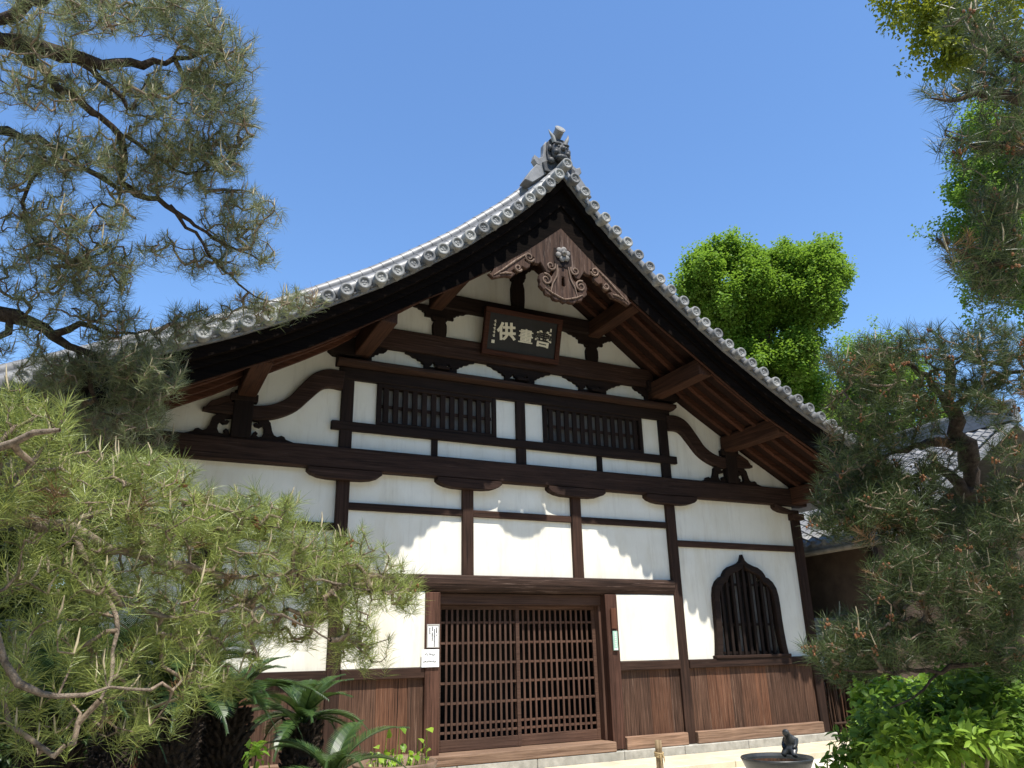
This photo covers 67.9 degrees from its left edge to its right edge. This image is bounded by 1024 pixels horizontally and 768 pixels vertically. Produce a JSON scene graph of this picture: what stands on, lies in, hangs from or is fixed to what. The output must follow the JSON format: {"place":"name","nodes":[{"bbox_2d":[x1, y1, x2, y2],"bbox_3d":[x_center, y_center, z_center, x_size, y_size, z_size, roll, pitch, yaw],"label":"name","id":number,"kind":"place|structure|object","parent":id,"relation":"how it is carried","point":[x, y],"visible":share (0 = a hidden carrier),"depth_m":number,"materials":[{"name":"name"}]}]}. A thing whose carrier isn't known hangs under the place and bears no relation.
{"place":"outdoors","nodes":[
{"label":"outdoors","id":0,"kind":"place"},
{"bbox_2d":[0,619,70,750],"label":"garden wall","id":1,"kind":"structure","parent":0,"point":[28,642],"depth_m":9.27,"materials":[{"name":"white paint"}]},
{"bbox_2d":[0,507,96,633],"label":"evergreen tree","id":2,"kind":"object","parent":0,"point":[13,605],"visible":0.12,"depth_m":14.23,"materials":[{"name":"green plant"}]},
{"bbox_2d":[0,0,1023,613],"label":"sky","id":3,"kind":"structure","parent":0,"point":[392,125],"materials":[{"name":"blue"}]},
{"bbox_2d":[738,758,846,767],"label":"gravel path","id":4,"kind":"structure","parent":0,"point":[816,761],"depth_m":11.53,"materials":[{"name":"beige gravel"}]},
{"bbox_2d":[352,756,437,767],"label":"lotus pot","id":5,"kind":"object","parent":4,"relation":"on","point":[432,762],"visible":0.6,"depth_m":7.95,"materials":[{"name":"brown ceramic"}]},
{"bbox_2d":[366,727,433,766],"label":"water plant","id":6,"kind":"object","parent":5,"relation":"in","point":[382,761],"visible":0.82,"depth_m":7.79,"materials":[{"name":"green plant"}]},
{"bbox_2d":[654,740,664,767],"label":"bamboo post","id":7,"kind":"object","parent":4,"relation":"on","point":[658,753],"visible":1,"depth_m":10.06,"materials":[{"name":"wood"}]},
{"bbox_2d":[740,752,813,767],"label":"bronze basin","id":8,"kind":"object","parent":4,"relation":"on","point":[766,760],"visible":0.94,"depth_m":8.22,"materials":[{"name":"metal"}]},
{"bbox_2d":[781,729,798,757],"bbox_3d":[3.038,3.934,8.340,0.180,0.288,0.156,-19,-26,41],"label":"seated figurine","id":9,"kind":"object","parent":8,"relation":"on","point":[789,744],"visible":1,"depth_m":8.31,"materials":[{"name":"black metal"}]},
{"bbox_2d":[791,306,1023,750],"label":"pine tree","id":10,"kind":"object","parent":4,"relation":"on","point":[904,509],"visible":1,"depth_m":5.04,"materials":[{"name":"green plant"}]},
{"bbox_2d":[846,672,968,754],"bbox_3d":[3.463,3.221,6.510,2.144,1.514,0.927,10,-22,-30],"label":"garden shrub","id":11,"kind":"object","parent":4,"relation":"on","point":[863,692],"visible":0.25,"depth_m":6.54,"materials":[{"name":"green plant"}]},
{"bbox_2d":[814,632,1023,767],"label":"garden shrub","id":12,"kind":"object","parent":4,"relation":"on","point":[983,689],"visible":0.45,"depth_m":5.17,"materials":[{"name":"green plant"}]},
{"bbox_2d":[846,702,1023,767],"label":"garden shrub","id":13,"kind":"object","parent":4,"relation":"on","point":[970,736],"visible":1,"depth_m":4.27,"materials":[{"name":"green plant"}]},
{"bbox_2d":[865,0,1023,103],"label":"broadleaf tree","id":14,"kind":"object","parent":4,"relation":"on","point":[922,18],"visible":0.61,"depth_m":6.31,"materials":[{"name":"green plant"}]},
{"bbox_2d":[910,0,1023,331],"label":"pine tree","id":15,"kind":"object","parent":4,"relation":"on","point":[1003,205],"visible":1,"depth_m":3.90,"materials":[{"name":"green plant"}]},
{"label":"ground","id":16,"kind":"structure","parent":0,"visible":0},
{"bbox_2d":[0,618,35,767],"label":"evergreen shrub","id":17,"kind":"object","parent":16,"relation":"on","point":[3,761],"visible":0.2,"depth_m":8.05,"materials":[{"name":"green plant"}]},
{"bbox_2d":[0,615,87,767],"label":"evergreen shrub","id":18,"kind":"object","parent":16,"relation":"on","point":[10,763],"visible":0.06,"depth_m":8.39,"materials":[{"name":"green plant"}]},
{"bbox_2d":[16,618,154,767],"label":"evergreen shrub","id":19,"kind":"object","parent":16,"relation":"on","point":[86,752],"depth_m":8.77,"materials":[{"name":"green plant"}]},
{"bbox_2d":[0,126,908,767],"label":"temple hall","id":20,"kind":"structure","parent":16,"relation":"on","point":[642,456],"depth_m":12.41,"materials":[{"name":"white paint"}]},
{"bbox_2d":[421,649,438,666],"bbox_3d":[-1.168,3.922,10.886,0.263,0.240,0.012,8,-21,-25],"label":"paper notice","id":21,"kind":"object","parent":20,"relation":"attached to","point":[430,658],"visible":1,"depth_m":10.88,"materials":[{"name":"white paper"}]},
{"bbox_2d":[427,624,438,647],"bbox_3d":[-1.141,3.640,10.999,0.188,0.323,0.016,8,-21,-25],"label":"framed notice","id":22,"kind":"object","parent":20,"relation":"attached to","point":[432,635],"visible":1,"depth_m":11.00,"materials":[{"name":"white paper"}]},
{"bbox_2d":[375,383,496,436],"bbox_3d":[-1.206,0.456,12.283,2.035,0.676,0.150,8,-21,-25],"label":"window","id":23,"kind":"structure","parent":20,"relation":"in","point":[398,406],"depth_m":12.25,"materials":[{"name":"brown wood"}]},
{"bbox_2d":[439,605,521,752],"bbox_3d":[-0.493,4.366,11.408,1.364,2.014,0.040,8,-21,-25],"label":"door","id":24,"kind":"structure","parent":20,"relation":"in","point":[501,741],"depth_m":11.39,"materials":[{"name":"brown wood"}]},
{"bbox_2d":[480,306,562,364],"bbox_3d":[0.179,-0.824,13.111,1.470,0.788,0.316,8,-21,-25],"label":"name board","id":25,"kind":"object","parent":20,"relation":"attached to","point":[519,335],"visible":1,"depth_m":13.08,"materials":[{"name":"black paint"}]},
{"bbox_2d":[513,606,600,745],"bbox_3d":[0.709,4.553,12.016,1.484,2.014,0.040,8,-21,-25],"label":"door","id":26,"kind":"structure","parent":20,"relation":"in","point":[548,737],"depth_m":11.99,"materials":[{"name":"brown wood"}]},
{"bbox_2d":[542,405,643,452],"bbox_3d":[1.435,0.829,13.510,2.048,0.676,0.150,8,-21,-25],"label":"window","id":27,"kind":"structure","parent":20,"relation":"in","point":[561,425],"depth_m":13.48,"materials":[{"name":"brown wood"}]},
{"bbox_2d":[610,608,616,628],"bbox_3d":[1.651,3.810,12.374,0.100,0.320,0.026,8,-21,-25],"label":"wooden nameplate","id":28,"kind":"object","parent":20,"relation":"attached to","point":[613,618],"visible":1,"depth_m":12.36,"materials":[{"name":"brown wood"}]},
{"bbox_2d":[612,631,617,649],"bbox_3d":[1.665,4.135,12.265,0.085,0.295,0.023,8,-21,-25],"label":"green plaque","id":29,"kind":"object","parent":20,"relation":"attached to","point":[615,640],"visible":1,"depth_m":12.26,"materials":[{"name":"paint"}]},
{"bbox_2d":[711,555,788,659],"bbox_3d":[4.202,4.063,13.782,1.750,1.900,0.260,8,-21,-25],"label":"bell window","id":30,"kind":"structure","parent":20,"relation":"in","point":[742,612],"depth_m":13.73,"materials":[{"name":"black wood"}]},
{"bbox_2d":[547,740,850,767],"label":"stone apron","id":31,"kind":"object","parent":16,"relation":"on","point":[732,758],"visible":0.48,"depth_m":11.56,"materials":[{"name":"beige stone"}]},
{"bbox_2d":[667,226,859,420],"bbox_3d":[10.905,2.410,31.423,8.782,19.238,6.324,0,-19,-5],"label":"ginkgo tree","id":32,"kind":"object","parent":16,"relation":"on","point":[792,294],"visible":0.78,"depth_m":31.75,"materials":[{"name":"green plant"}]},
{"bbox_2d":[814,618,862,728],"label":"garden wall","id":33,"kind":"structure","parent":16,"relation":"on","point":[817,627],"depth_m":14.81,"materials":[{"name":"brown paint"}]},
{"bbox_2d":[821,663,868,739],"bbox_3d":[6.472,5.951,14.315,1.619,1.399,0.324,8,-21,-25],"label":"brushwood fence","id":34,"kind":"object","parent":16,"relation":"on","point":[839,714],"visible":0.17,"depth_m":14.02,"materials":[{"name":"brown wood"}]},
{"bbox_2d":[819,314,965,438],"bbox_3d":[19.579,5.269,38.528,9.484,18.218,6.745,-3,-19,6],"label":"ginkgo tree","id":35,"kind":"object","parent":16,"relation":"on","point":[844,339],"visible":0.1,"depth_m":39.26,"materials":[{"name":"green plant"}]},
{"bbox_2d":[799,399,1023,714],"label":"side building","id":36,"kind":"structure","parent":16,"relation":"on","point":[834,579],"depth_m":15.66,"materials":[{"name":"brown wood"}]},
{"bbox_2d":[907,34,1023,363],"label":"ginkgo tree","id":37,"kind":"object","parent":16,"relation":"on","point":[954,196],"visible":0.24,"depth_m":24.08,"materials":[{"name":"green plant"}]},
{"label":"planting soil","id":38,"kind":"structure","parent":0,"visible":0},
{"bbox_2d":[0,632,172,767],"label":"cycad palm","id":39,"kind":"object","parent":38,"relation":"on","point":[78,750],"visible":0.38,"depth_m":5.18,"materials":[{"name":"green plant"}]},
{"bbox_2d":[31,603,210,767],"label":"cycad palm","id":40,"kind":"object","parent":38,"relation":"on","point":[97,756],"visible":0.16,"depth_m":6.90,"materials":[{"name":"green plant"}]},
{"bbox_2d":[52,618,277,767],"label":"cycad palm","id":41,"kind":"object","parent":38,"relation":"on","point":[179,754],"visible":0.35,"depth_m":5.55,"materials":[{"name":"green plant"}]},
{"bbox_2d":[0,0,330,460],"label":"pine tree","id":42,"kind":"object","parent":38,"relation":"on","point":[31,48],"visible":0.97,"depth_m":4.87,"materials":[{"name":"green plant"}]},
{"bbox_2d":[111,495,289,767],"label":"cycad palm","id":43,"kind":"object","parent":38,"relation":"on","point":[201,728],"visible":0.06,"depth_m":8.14,"materials":[{"name":"green plant"}]},
{"bbox_2d":[0,364,434,767],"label":"pine tree","id":44,"kind":"object","parent":38,"relation":"on","point":[20,505],"visible":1,"depth_m":3.44,"materials":[{"name":"green plant"}]},
{"bbox_2d":[130,656,329,767],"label":"cycad palm","id":45,"kind":"object","parent":38,"relation":"on","point":[219,748],"visible":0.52,"depth_m":6.17,"materials":[{"name":"green plant"}]},
{"bbox_2d":[242,739,269,767],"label":"garden shrub","id":46,"kind":"object","parent":38,"relation":"on","point":[256,747],"visible":1,"depth_m":4.99,"materials":[{"name":"green plant"}]},
{"bbox_2d":[246,674,368,767],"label":"cycad palm","id":47,"kind":"object","parent":38,"relation":"on","point":[307,714],"visible":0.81,"depth_m":7.16,"materials":[{"name":"green plant"}]},
{"bbox_2d":[264,719,409,767],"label":"cycad palm","id":48,"kind":"object","parent":38,"relation":"on","point":[340,757],"visible":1,"depth_m":6.55,"materials":[{"name":"green plant"}]}
]}

